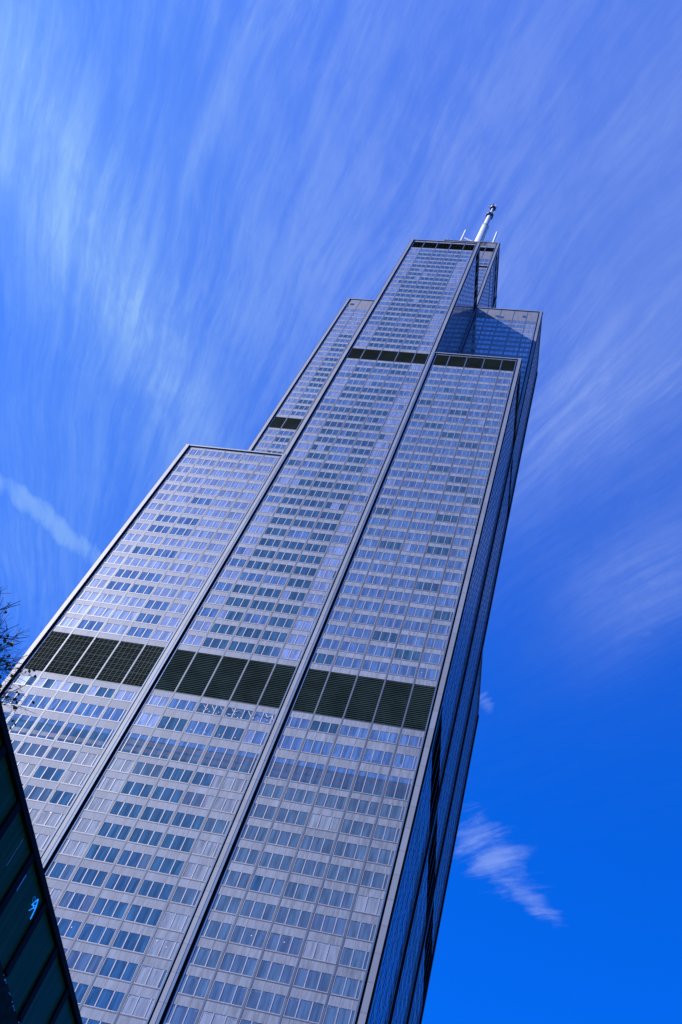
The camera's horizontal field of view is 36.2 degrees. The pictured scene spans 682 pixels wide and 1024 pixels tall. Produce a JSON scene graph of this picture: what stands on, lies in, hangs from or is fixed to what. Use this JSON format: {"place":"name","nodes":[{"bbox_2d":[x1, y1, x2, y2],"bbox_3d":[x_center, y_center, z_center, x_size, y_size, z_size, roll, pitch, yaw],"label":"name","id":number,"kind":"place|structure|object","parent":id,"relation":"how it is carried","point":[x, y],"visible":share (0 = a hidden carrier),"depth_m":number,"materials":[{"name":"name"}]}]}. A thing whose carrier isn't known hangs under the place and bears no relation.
{"place":"outdoors","nodes":[
{"label":"outdoors","id":0,"kind":"place"},
{"bbox_2d":[0,0,681,1023],"label":"sky","id":1,"kind":"structure","parent":0,"point":[193,193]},
{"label":"pavement","id":2,"kind":"structure","parent":0,"visible":0},
{"bbox_2d":[0,239,542,1023],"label":"skyscraper","id":3,"kind":"structure","parent":2,"relation":"on","point":[242,735],"depth_m":170.15,"materials":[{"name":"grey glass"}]},
{"bbox_2d":[23,785,52,802],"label":"window","id":4,"kind":"structure","parent":3,"relation":"in","point":[34,793],"depth_m":147.90,"materials":[{"name":"blue glass"}]},
{"bbox_2d":[35,833,51,849],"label":"window","id":5,"kind":"structure","parent":3,"relation":"in","point":[42,840],"depth_m":140.75,"materials":[{"name":"grey glass"}]},
{"bbox_2d":[31,765,65,781],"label":"window","id":6,"kind":"structure","parent":3,"relation":"in","point":[42,772],"depth_m":151.00,"materials":[{"name":"blue glass"}]},
{"bbox_2d":[35,811,63,827],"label":"window","id":7,"kind":"structure","parent":3,"relation":"in","point":[49,819],"depth_m":143.81,"materials":[{"name":"grey glass"}]},
{"bbox_2d":[45,862,76,880],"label":"window","id":8,"kind":"structure","parent":3,"relation":"in","point":[59,871],"depth_m":136.32,"materials":[{"name":"blue glass"}]},
{"bbox_2d":[48,790,76,806],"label":"window","id":9,"kind":"structure","parent":3,"relation":"in","point":[61,798],"depth_m":147.00,"materials":[{"name":"blue glass"}]},
{"bbox_2d":[56,917,82,938],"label":"window","id":10,"kind":"structure","parent":3,"relation":"in","point":[64,925],"depth_m":129.10,"materials":[{"name":"blue glass"}]},
{"bbox_2d":[59,839,88,857],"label":"window","id":11,"kind":"structure","parent":3,"relation":"in","point":[70,847],"depth_m":139.48,"materials":[{"name":"grey glass"}]},
{"bbox_2d":[61,770,88,786],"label":"window","id":12,"kind":"structure","parent":3,"relation":"in","point":[71,778],"depth_m":150.16,"materials":[{"name":"grey glass"}]},
{"bbox_2d":[57,891,95,912],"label":"window","id":13,"kind":"structure","parent":3,"relation":"in","point":[70,900],"depth_m":132.25,"materials":[{"name":"blue glass"}]},
{"bbox_2d":[67,950,102,974],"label":"window","id":14,"kind":"structure","parent":3,"relation":"in","point":[76,960],"depth_m":124.99,"materials":[{"name":"blue glass"}]},
{"bbox_2d":[71,817,101,834],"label":"window","id":15,"kind":"structure","parent":3,"relation":"in","point":[86,826],"depth_m":142.65,"materials":[{"name":"grey glass"}]},
{"bbox_2d":[71,867,108,887],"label":"window","id":16,"kind":"structure","parent":3,"relation":"in","point":[95,878],"depth_m":135.42,"materials":[{"name":"blue glass"}]},
{"bbox_2d":[77,923,116,946],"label":"window","id":17,"kind":"structure","parent":3,"relation":"in","point":[90,933],"depth_m":128.15,"materials":[{"name":"blue glass"}]},
{"bbox_2d":[84,796,112,813],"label":"window","id":18,"kind":"structure","parent":3,"relation":"in","point":[100,805],"depth_m":145.82,"materials":[{"name":"grey glass"}]},
{"bbox_2d":[84,844,120,863],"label":"window","id":19,"kind":"structure","parent":3,"relation":"in","point":[100,853],"depth_m":138.63,"materials":[{"name":"blue glass"}]},
{"bbox_2d":[83,986,125,1012],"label":"window","id":20,"kind":"structure","parent":3,"relation":"in","point":[100,998],"depth_m":120.83,"materials":[{"name":"blue glass"}]},
{"bbox_2d":[90,897,128,919],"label":"window","id":21,"kind":"structure","parent":3,"relation":"in","point":[102,907],"depth_m":131.32,"materials":[{"name":"blue glass"}]},
{"bbox_2d":[96,777,123,792],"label":"window","id":22,"kind":"structure","parent":3,"relation":"in","point":[106,784],"depth_m":149.02,"materials":[{"name":"grey glass"}]},
{"bbox_2d":[96,822,131,840],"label":"window","id":23,"kind":"structure","parent":3,"relation":"in","point":[108,830],"depth_m":141.78,"materials":[{"name":"blue glass"}]},
{"bbox_2d":[98,957,138,982],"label":"window","id":24,"kind":"structure","parent":3,"relation":"in","point":[116,969],"depth_m":124.00,"materials":[{"name":"blue glass"}]},
{"bbox_2d":[103,873,140,894],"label":"window","id":25,"kind":"structure","parent":3,"relation":"in","point":[115,882],"depth_m":134.50,"materials":[{"name":"blue glass"}]},
{"bbox_2d":[108,801,142,818],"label":"window","id":26,"kind":"structure","parent":3,"relation":"in","point":[122,809],"depth_m":144.93,"materials":[{"name":"blue glass"}]},
{"bbox_2d":[111,930,150,953],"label":"window","id":27,"kind":"structure","parent":3,"relation":"in","point":[137,943],"depth_m":127.16,"materials":[{"name":"blue glass"}]},
{"bbox_2d":[116,850,152,869],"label":"window","id":28,"kind":"structure","parent":3,"relation":"in","point":[132,859],"depth_m":137.66,"materials":[{"name":"blue glass"}]},
{"bbox_2d":[120,781,153,797],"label":"window","id":29,"kind":"structure","parent":3,"relation":"in","point":[130,788],"depth_m":148.15,"materials":[{"name":"blue glass"}]},
{"bbox_2d":[120,994,154,1018],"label":"window","id":30,"kind":"structure","parent":3,"relation":"in","point":[136,1006],"depth_m":119.98,"materials":[{"name":"grey glass"}]},
{"bbox_2d":[124,904,162,926],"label":"window","id":31,"kind":"structure","parent":3,"relation":"in","point":[136,914],"depth_m":130.36,"materials":[{"name":"blue glass"}]},
{"bbox_2d":[128,828,163,846],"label":"window","id":32,"kind":"structure","parent":3,"relation":"in","point":[139,836],"depth_m":140.82,"materials":[{"name":"blue glass"}]},
{"bbox_2d":[131,762,163,777],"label":"window","id":33,"kind":"structure","parent":3,"relation":"in","point":[143,769],"depth_m":151.30,"materials":[{"name":"blue glass"}]},
{"bbox_2d":[134,965,167,988],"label":"window","id":34,"kind":"structure","parent":3,"relation":"in","point":[152,977],"depth_m":123.12,"materials":[{"name":"grey glass"}]},
{"bbox_2d":[137,880,174,900],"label":"window","id":35,"kind":"structure","parent":3,"relation":"in","point":[150,889],"depth_m":133.52,"materials":[{"name":"blue glass"}]},
{"bbox_2d":[139,807,173,824],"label":"window","id":36,"kind":"structure","parent":3,"relation":"in","point":[155,815],"depth_m":144.02,"materials":[{"name":"blue glass"}]},
{"bbox_2d":[146,937,178,959],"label":"window","id":37,"kind":"structure","parent":3,"relation":"in","point":[158,946],"depth_m":126.32,"materials":[{"name":"grey glass"}]},
{"bbox_2d":[148,856,184,876],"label":"window","id":38,"kind":"structure","parent":3,"relation":"in","point":[162,865],"depth_m":136.69,"materials":[{"name":"blue glass"}]},
{"bbox_2d":[150,786,183,803],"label":"window","id":39,"kind":"structure","parent":3,"relation":"in","point":[160,793],"depth_m":147.14,"materials":[{"name":"blue glass"}]},
{"bbox_2d":[159,911,190,932],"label":"window","id":40,"kind":"structure","parent":3,"relation":"in","point":[170,921],"depth_m":129.47,"materials":[{"name":"grey glass"}]},
{"bbox_2d":[160,767,193,783],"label":"window","id":41,"kind":"structure","parent":3,"relation":"in","point":[171,774],"depth_m":150.34,"materials":[{"name":"blue glass"}]},
{"bbox_2d":[159,833,195,852],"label":"window","id":42,"kind":"structure","parent":3,"relation":"in","point":[171,842],"depth_m":139.86,"materials":[{"name":"blue glass"}]},
{"bbox_2d":[165,1004,199,1023],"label":"window","id":43,"kind":"structure","parent":3,"relation":"in","point":[178,1014],"depth_m":118.96,"materials":[{"name":"blue glass"}]},
{"bbox_2d":[170,886,200,906],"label":"window","id":44,"kind":"structure","parent":3,"relation":"in","point":[185,896],"depth_m":132.64,"materials":[{"name":"blue glass"}]},
{"bbox_2d":[170,812,205,830],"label":"window","id":45,"kind":"structure","parent":3,"relation":"in","point":[183,820],"depth_m":143.04,"materials":[{"name":"blue glass"}]},
{"bbox_2d":[177,975,210,998],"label":"window","id":46,"kind":"structure","parent":3,"relation":"in","point":[193,986],"depth_m":121.99,"materials":[{"name":"blue glass"}]},
{"bbox_2d":[181,862,210,881],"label":"window","id":47,"kind":"structure","parent":3,"relation":"in","point":[193,871],"depth_m":135.82,"materials":[{"name":"grey glass"}]},
{"bbox_2d":[181,792,214,808],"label":"window","id":48,"kind":"structure","parent":3,"relation":"in","point":[203,801],"depth_m":146.21,"materials":[{"name":"blue glass"}]},
{"bbox_2d":[189,946,221,969],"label":"window","id":49,"kind":"structure","parent":3,"relation":"in","point":[203,957],"depth_m":125.19,"materials":[{"name":"blue glass"}]},
{"bbox_2d":[192,839,220,857],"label":"window","id":50,"kind":"structure","parent":3,"relation":"in","point":[203,848],"depth_m":139.04,"materials":[{"name":"grey glass"}]},
{"bbox_2d":[190,772,223,788],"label":"window","id":51,"kind":"structure","parent":3,"relation":"in","point":[200,779],"depth_m":149.39,"materials":[{"name":"blue glass"}]},
{"bbox_2d":[202,818,230,835],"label":"window","id":52,"kind":"structure","parent":3,"relation":"in","point":[215,826],"depth_m":142.20,"materials":[{"name":"blue glass"}]},
{"bbox_2d":[201,919,232,941],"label":"window","id":53,"kind":"structure","parent":3,"relation":"in","point":[216,930],"depth_m":128.34,"materials":[{"name":"blue glass"}]},
{"bbox_2d":[212,797,238,813],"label":"window","id":54,"kind":"structure","parent":3,"relation":"in","point":[226,805],"depth_m":145.36,"materials":[{"name":"grey glass"}]},
{"bbox_2d":[211,894,241,914],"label":"window","id":55,"kind":"structure","parent":3,"relation":"in","point":[222,903],"depth_m":131.51,"materials":[{"name":"blue glass"}]},
{"bbox_2d":[207,981,248,1006],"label":"window","id":56,"kind":"structure","parent":3,"relation":"in","point":[235,995],"depth_m":121.13,"materials":[{"name":"blue glass"}]},
{"bbox_2d":[221,777,247,792],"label":"window","id":57,"kind":"structure","parent":3,"relation":"in","point":[230,784],"depth_m":148.52,"materials":[{"name":"grey glass"}]},
{"bbox_2d":[221,870,251,889],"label":"window","id":58,"kind":"structure","parent":3,"relation":"in","point":[240,880],"depth_m":134.70,"materials":[{"name":"blue glass"}]},
{"bbox_2d":[218,952,258,976],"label":"window","id":59,"kind":"structure","parent":3,"relation":"in","point":[231,963],"depth_m":124.30,"materials":[{"name":"blue glass"}]},
{"bbox_2d":[231,847,260,865],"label":"window","id":60,"kind":"structure","parent":3,"relation":"in","point":[241,855],"depth_m":137.83,"materials":[{"name":"blue glass"}]},
{"bbox_2d":[229,925,267,948],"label":"window","id":61,"kind":"structure","parent":3,"relation":"in","point":[240,935],"depth_m":127.47,"materials":[{"name":"blue glass"}]},
{"bbox_2d":[240,825,268,842],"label":"window","id":62,"kind":"structure","parent":3,"relation":"in","point":[253,833],"depth_m":141.02,"materials":[{"name":"blue glass"}]},
{"bbox_2d":[239,899,276,921],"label":"window","id":63,"kind":"structure","parent":3,"relation":"in","point":[250,909],"depth_m":130.65,"materials":[{"name":"blue glass"}]},
{"bbox_2d":[249,803,276,820],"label":"window","id":64,"kind":"structure","parent":3,"relation":"in","point":[259,811],"depth_m":144.19,"materials":[{"name":"blue glass"}]},
{"bbox_2d":[245,989,285,1014],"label":"window","id":65,"kind":"structure","parent":3,"relation":"in","point":[258,1000],"depth_m":120.15,"materials":[{"name":"blue glass"}]},
{"bbox_2d":[249,875,285,895],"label":"window","id":66,"kind":"structure","parent":3,"relation":"in","point":[260,884],"depth_m":133.81,"materials":[{"name":"blue glass"}]},
{"bbox_2d":[258,783,284,799],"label":"window","id":67,"kind":"structure","parent":3,"relation":"in","point":[266,790],"depth_m":147.38,"materials":[{"name":"blue glass"}]},
{"bbox_2d":[255,960,294,984],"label":"window","id":68,"kind":"structure","parent":3,"relation":"in","point":[269,971],"depth_m":123.33,"materials":[{"name":"blue glass"}]},
{"bbox_2d":[258,851,293,871],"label":"window","id":69,"kind":"structure","parent":3,"relation":"in","point":[267,860],"depth_m":137.02,"materials":[{"name":"blue glass"}]},
{"bbox_2d":[265,756,294,779],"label":"window","id":70,"kind":"structure","parent":3,"relation":"in","point":[279,768],"depth_m":151.08,"materials":[{"name":"blue glass"}]},
{"bbox_2d":[267,829,301,848],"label":"window","id":71,"kind":"structure","parent":3,"relation":"in","point":[276,837],"depth_m":140.17,"materials":[{"name":"blue glass"}]},
{"bbox_2d":[265,933,303,956],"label":"window","id":72,"kind":"structure","parent":3,"relation":"in","point":[292,945],"depth_m":126.51,"materials":[{"name":"blue glass"}]},
{"bbox_2d":[275,808,308,826],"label":"window","id":73,"kind":"structure","parent":3,"relation":"in","point":[288,816],"depth_m":143.32,"materials":[{"name":"blue glass"}]},
{"bbox_2d":[274,907,311,928],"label":"window","id":74,"kind":"structure","parent":3,"relation":"in","point":[285,916],"depth_m":129.70,"materials":[{"name":"blue glass"}]},
{"bbox_2d":[283,787,315,804],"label":"window","id":75,"kind":"structure","parent":3,"relation":"in","point":[291,794],"depth_m":146.50,"materials":[{"name":"blue glass"}]},
{"bbox_2d":[283,881,319,902],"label":"window","id":76,"kind":"structure","parent":3,"relation":"in","point":[296,891],"depth_m":132.87,"materials":[{"name":"blue glass"}]},
{"bbox_2d":[283,997,324,1023],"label":"window","id":77,"kind":"structure","parent":3,"relation":"in","point":[299,1009],"depth_m":119.19,"materials":[{"name":"blue glass"}]},
{"bbox_2d":[290,761,325,785],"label":"window","id":78,"kind":"structure","parent":3,"relation":"in","point":[304,772],"depth_m":150.19,"materials":[{"name":"blue glass"}]},
{"bbox_2d":[291,858,326,878],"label":"window","id":79,"kind":"structure","parent":3,"relation":"in","point":[306,867],"depth_m":136.02,"materials":[{"name":"blue glass"}]},
{"bbox_2d":[293,967,332,992],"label":"window","id":80,"kind":"structure","parent":3,"relation":"in","point":[304,978],"depth_m":122.37,"materials":[{"name":"blue glass"}]},
{"bbox_2d":[299,835,334,854],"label":"window","id":81,"kind":"structure","parent":3,"relation":"in","point":[309,843],"depth_m":139.18,"materials":[{"name":"blue glass"}]},
{"bbox_2d":[301,940,340,963],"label":"window","id":82,"kind":"structure","parent":3,"relation":"in","point":[313,950],"depth_m":125.52,"materials":[{"name":"grey glass"}]},
{"bbox_2d":[307,813,340,831],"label":"window","id":83,"kind":"structure","parent":3,"relation":"in","point":[327,823],"depth_m":142.41,"materials":[{"name":"grey glass"}]},
{"bbox_2d":[310,913,347,935],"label":"window","id":84,"kind":"structure","parent":3,"relation":"in","point":[320,923],"depth_m":128.75,"materials":[{"name":"blue glass"}]},
{"bbox_2d":[314,793,347,810],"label":"window","id":85,"kind":"structure","parent":3,"relation":"in","point":[323,800],"depth_m":145.57,"materials":[{"name":"blue glass"}]},
{"bbox_2d":[318,888,354,909],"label":"window","id":86,"kind":"structure","parent":3,"relation":"in","point":[338,899],"depth_m":131.90,"materials":[{"name":"blue glass"}]},
{"bbox_2d":[321,766,355,790],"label":"window","id":87,"kind":"structure","parent":3,"relation":"in","point":[335,777],"depth_m":149.24,"materials":[{"name":"blue glass"}]},
{"bbox_2d":[322,1005,355,1023],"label":"window","id":88,"kind":"structure","parent":3,"relation":"in","point":[333,1015],"depth_m":118.52,"materials":[{"name":"blue glass"}]},
{"bbox_2d":[325,864,360,884],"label":"window","id":89,"kind":"structure","parent":3,"relation":"in","point":[335,872],"depth_m":135.06,"materials":[{"name":"blue glass"}]},
{"bbox_2d":[331,975,362,999],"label":"window","id":90,"kind":"structure","parent":3,"relation":"in","point":[342,986],"depth_m":121.51,"materials":[{"name":"blue glass"}]},
{"bbox_2d":[333,841,367,860],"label":"window","id":91,"kind":"structure","parent":3,"relation":"in","point":[342,849],"depth_m":138.23,"materials":[{"name":"blue glass"}]},
{"bbox_2d":[338,947,369,969],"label":"window","id":92,"kind":"structure","parent":3,"relation":"in","point":[352,958],"depth_m":124.70,"materials":[{"name":"blue glass"}]},
{"bbox_2d":[340,819,373,837],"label":"window","id":93,"kind":"structure","parent":3,"relation":"in","point":[355,828],"depth_m":141.44,"materials":[{"name":"blue glass"}]},
{"bbox_2d":[346,920,376,941],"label":"window","id":94,"kind":"structure","parent":3,"relation":"in","point":[356,930],"depth_m":127.87,"materials":[{"name":"blue glass"}]},
{"bbox_2d":[346,798,379,815],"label":"window","id":95,"kind":"structure","parent":3,"relation":"in","point":[370,808],"depth_m":144.58,"materials":[{"name":"blue glass"}]},
{"bbox_2d":[353,895,382,915],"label":"window","id":96,"kind":"structure","parent":3,"relation":"in","point":[364,904],"depth_m":131.03,"materials":[{"name":"grey glass"}]},
{"bbox_2d":[352,771,387,795],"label":"window","id":97,"kind":"structure","parent":3,"relation":"in","point":[366,782],"depth_m":148.30,"materials":[{"name":"blue glass"}]},
{"bbox_2d":[360,870,388,889],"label":"window","id":98,"kind":"structure","parent":3,"relation":"in","point":[375,880],"depth_m":134.21,"materials":[{"name":"blue glass"}]},
{"bbox_2d":[367,847,394,865],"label":"window","id":99,"kind":"structure","parent":3,"relation":"in","point":[378,856],"depth_m":137.39,"materials":[{"name":"blue glass"}]},
{"bbox_2d":[373,825,400,842],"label":"window","id":100,"kind":"structure","parent":3,"relation":"in","point":[383,833],"depth_m":140.54,"materials":[{"name":"blue glass"}]},
{"bbox_2d":[379,804,405,820],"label":"window","id":101,"kind":"structure","parent":3,"relation":"in","point":[387,811],"depth_m":143.74,"materials":[{"name":"blue glass"}]},
{"bbox_2d":[384,776,412,800],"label":"window","id":102,"kind":"structure","parent":3,"relation":"in","point":[399,788],"depth_m":147.43,"materials":[{"name":"blue glass"}]},
{"bbox_2d":[392,754,417,770],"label":"window","id":103,"kind":"structure","parent":3,"relation":"in","point":[400,761],"depth_m":151.67,"materials":[{"name":"blue glass"}]},
{"bbox_2d":[475,203,495,241],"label":"antenna mast","id":104,"kind":"object","parent":3,"relation":"on","point":[481,235],"visible":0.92,"depth_m":482.39,"materials":[{"name":"white metal"}]},
{"label":"ground","id":105,"kind":"structure","parent":0,"visible":0},
{"bbox_2d":[0,586,36,729],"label":"street tree","id":106,"kind":"object","parent":105,"relation":"on","point":[7,663],"visible":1,"depth_m":22.61,"materials":[{"name":"black plant"}]},
{"bbox_2d":[0,700,82,1023],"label":"office building","id":107,"kind":"structure","parent":105,"relation":"on","point":[36,985],"depth_m":43.28,"materials":[{"name":"black glass"}]},
{"bbox_2d":[0,756,16,824],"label":"window pane","id":108,"kind":"structure","parent":107,"relation":"in","point":[7,795],"depth_m":40.65,"materials":[{"name":"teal glass"}]},
{"bbox_2d":[0,812,29,901],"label":"window pane","id":109,"kind":"structure","parent":107,"relation":"in","point":[15,833],"depth_m":41.73,"materials":[{"name":"black glass"}]},
{"bbox_2d":[0,863,42,969],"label":"window pane","id":110,"kind":"structure","parent":107,"relation":"in","point":[15,919],"depth_m":42.83,"materials":[{"name":"black glass"}]},
{"bbox_2d":[6,912,54,1015],"bbox_3d":[-13.217,19.082,44.411,0.080,3.380,2.680,6,-57,12],"label":"window pane","id":111,"kind":"structure","parent":107,"relation":"in","point":[23,976],"depth_m":44.39,"materials":[{"name":"black glass"}]},
{"bbox_2d":[19,956,64,1023],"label":"window pane","id":112,"kind":"structure","parent":107,"relation":"in","point":[52,988],"depth_m":46.37,"materials":[{"name":"teal glass"}]},
{"bbox_2d":[55,998,74,1023],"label":"window pane","id":113,"kind":"structure","parent":107,"relation":"in","point":[65,1016],"depth_m":48.48,"materials":[{"name":"teal glass"}]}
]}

